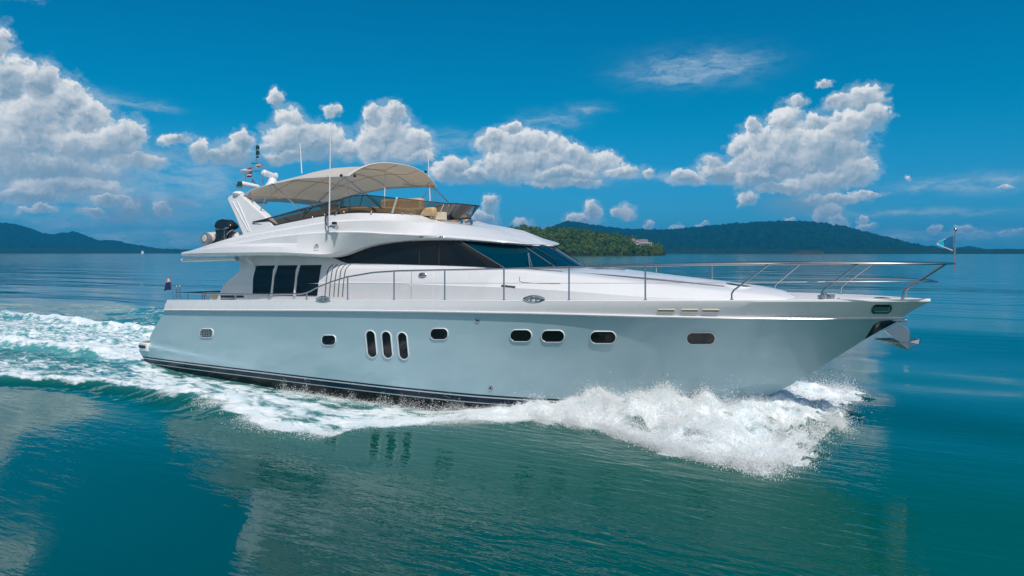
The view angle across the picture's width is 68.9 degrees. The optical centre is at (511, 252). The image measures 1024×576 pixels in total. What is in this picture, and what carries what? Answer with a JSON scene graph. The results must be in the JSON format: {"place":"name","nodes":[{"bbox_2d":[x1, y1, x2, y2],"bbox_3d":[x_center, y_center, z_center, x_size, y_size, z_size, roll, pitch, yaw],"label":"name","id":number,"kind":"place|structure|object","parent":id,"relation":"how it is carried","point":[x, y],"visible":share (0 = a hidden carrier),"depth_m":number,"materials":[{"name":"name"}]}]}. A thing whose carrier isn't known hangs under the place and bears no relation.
{"place":"outdoors","nodes":[
{"label":"outdoors","id":0,"kind":"place"},
{"bbox_2d":[0,222,160,248],"bbox_3d":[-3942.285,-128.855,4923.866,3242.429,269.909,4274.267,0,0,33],"label":"hills","id":1,"kind":"structure","parent":0,"point":[15,236],"depth_m":5002.34,"materials":[{"name":"green plant"}]},
{"bbox_2d":[0,248,193,253],"bbox_3d":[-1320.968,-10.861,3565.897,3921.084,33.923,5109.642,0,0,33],"label":"shore","id":2,"kind":"structure","parent":0,"point":[65,251],"depth_m":3865.38,"materials":[{"name":"green plant"}]},
{"bbox_2d":[0,253,1023,575],"bbox_3d":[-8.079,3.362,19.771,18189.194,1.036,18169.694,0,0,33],"label":"sea","id":3,"kind":"structure","parent":0,"point":[108,467],"depth_m":12.54,"materials":[{"name":"liquid"}]},
{"bbox_2d":[150,370,874,482],"bbox_3d":[0.728,2.820,19.184,15.491,2.123,13.897,0,0,33],"label":"spray","id":4,"kind":"object","parent":3,"relation":"on","point":[761,463],"visible":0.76,"depth_m":14.85,"materials":[{"name":"white liquid"}]},
{"bbox_2d":[139,124,956,411],"bbox_3d":[-1.219,0.430,20.399,23.008,8.138,5.752,0,0,33],"label":"motor yacht","id":5,"kind":"object","parent":3,"relation":"on","point":[342,286],"visible":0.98,"depth_m":18.00,"materials":[{"name":"paint"}]},
{"bbox_2d":[164,279,171,290],"bbox_3d":[-11.252,1.044,24.361,0.324,0.425,0.125,0,0,33],"label":"flag","id":6,"kind":"object","parent":5,"relation":"attached to","point":[168,285],"visible":1,"depth_m":24.31,"materials":[{"name":"blue fabric"}]},
{"bbox_2d":[201,231,242,245],"bbox_3d":[-8.095,-0.463,24.236,1.870,0.473,3.280,0,0,33],"label":"tender","id":7,"kind":"object","parent":5,"relation":"on","point":[208,238],"visible":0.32,"depth_m":23.23,"materials":[{"name":"white plastic"}]},
{"bbox_2d":[212,219,238,242],"bbox_3d":[-8.825,-0.652,23.077,1.335,0.783,0.522,0,0,33],"label":"outboard motor","id":8,"kind":"object","parent":7,"relation":"attached to","point":[225,229],"visible":0.9,"depth_m":23.01,"materials":[{"name":"black plastic"}]},
{"bbox_2d":[253,265,274,293],"bbox_3d":[-7.242,0.803,21.814,0.951,0.881,0.094,0,0,33],"label":"saloon window","id":9,"kind":"structure","parent":5,"relation":"in","point":[262,278],"depth_m":21.81,"materials":[{"name":"black glass"}]},
{"bbox_2d":[273,265,297,292],"bbox_3d":[-6.460,0.787,21.321,0.976,0.874,0.110,0,0,33],"label":"saloon window","id":10,"kind":"structure","parent":5,"relation":"in","point":[284,280],"depth_m":21.30,"materials":[{"name":"black glass"}]},
{"bbox_2d":[296,265,320,295],"bbox_3d":[-5.665,0.768,20.823,0.919,0.867,0.133,0,0,33],"label":"saloon window","id":11,"kind":"structure","parent":5,"relation":"in","point":[307,274],"depth_m":20.79,"materials":[{"name":"black glass"}]},
{"bbox_2d":[338,243,417,263],"bbox_3d":[-3.664,0.015,19.851,3.065,0.547,0.093,0,0,32],"label":"side window","id":12,"kind":"structure","parent":5,"relation":"in","point":[405,253],"depth_m":19.57,"materials":[{"name":"black glass"}]},
{"bbox_2d":[420,242,437,264],"bbox_3d":[-2.099,0.018,18.874,0.624,0.570,0.103,0,0,33],"label":"side window","id":13,"kind":"structure","parent":5,"relation":"in","point":[428,250],"depth_m":18.86,"materials":[{"name":"black glass"}]},
{"bbox_2d":[440,242,500,267],"bbox_3d":[-1.043,0.045,18.209,1.859,0.632,0.109,0,0,33],"label":"side window","id":14,"kind":"structure","parent":5,"relation":"in","point":[451,253],"depth_m":18.35,"materials":[{"name":"black glass"}]},
{"bbox_2d":[936,236,952,250],"bbox_3d":[8.277,-0.178,14.290,0.286,0.294,0.059,0,0,43],"label":"pennant","id":15,"kind":"object","parent":5,"relation":"attached to","point":[946,243],"visible":1,"depth_m":14.26,"materials":[{"name":"blue fabric"}]},
{"bbox_2d":[0,0,1023,248],"label":"sky","id":16,"kind":"structure","parent":0,"point":[136,122],"materials":[{"name":"blue"}]},
{"bbox_2d":[553,236,665,254],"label":"headland","id":17,"kind":"structure","parent":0,"point":[615,253],"depth_m":1031.61,"materials":[{"name":"plant"}]},
{"bbox_2d":[508,224,662,254],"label":"forest","id":18,"kind":"object","parent":17,"relation":"on","point":[621,243],"visible":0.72,"depth_m":1079.37,"materials":[{"name":"green plant"}]},
{"bbox_2d":[632,238,651,246],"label":"hotel","id":19,"kind":"structure","parent":17,"relation":"on","point":[641,242],"depth_m":1089.21,"materials":[{"name":"white"}]},
{"bbox_2d":[550,220,948,249],"bbox_3d":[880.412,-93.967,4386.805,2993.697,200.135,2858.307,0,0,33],"label":"hills","id":20,"kind":"structure","parent":0,"point":[789,235],"depth_m":3652.07,"materials":[{"name":"green plant"}]},
{"bbox_2d":[793,251,823,253],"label":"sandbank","id":21,"kind":"structure","parent":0,"point":[808,252],"depth_m":2484.71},
{"bbox_2d":[663,248,1023,253],"bbox_3d":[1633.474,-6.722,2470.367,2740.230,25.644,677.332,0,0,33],"label":"shore","id":22,"kind":"structure","parent":0,"point":[791,251],"depth_m":2749.39,"materials":[{"name":"green plant"}]},
{"bbox_2d":[953,246,1023,249],"bbox_3d":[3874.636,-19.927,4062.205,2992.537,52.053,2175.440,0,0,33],"label":"hills","id":23,"kind":"structure","parent":0,"point":[968,248],"depth_m":4632.61,"materials":[{"name":"green plant"}]}
]}

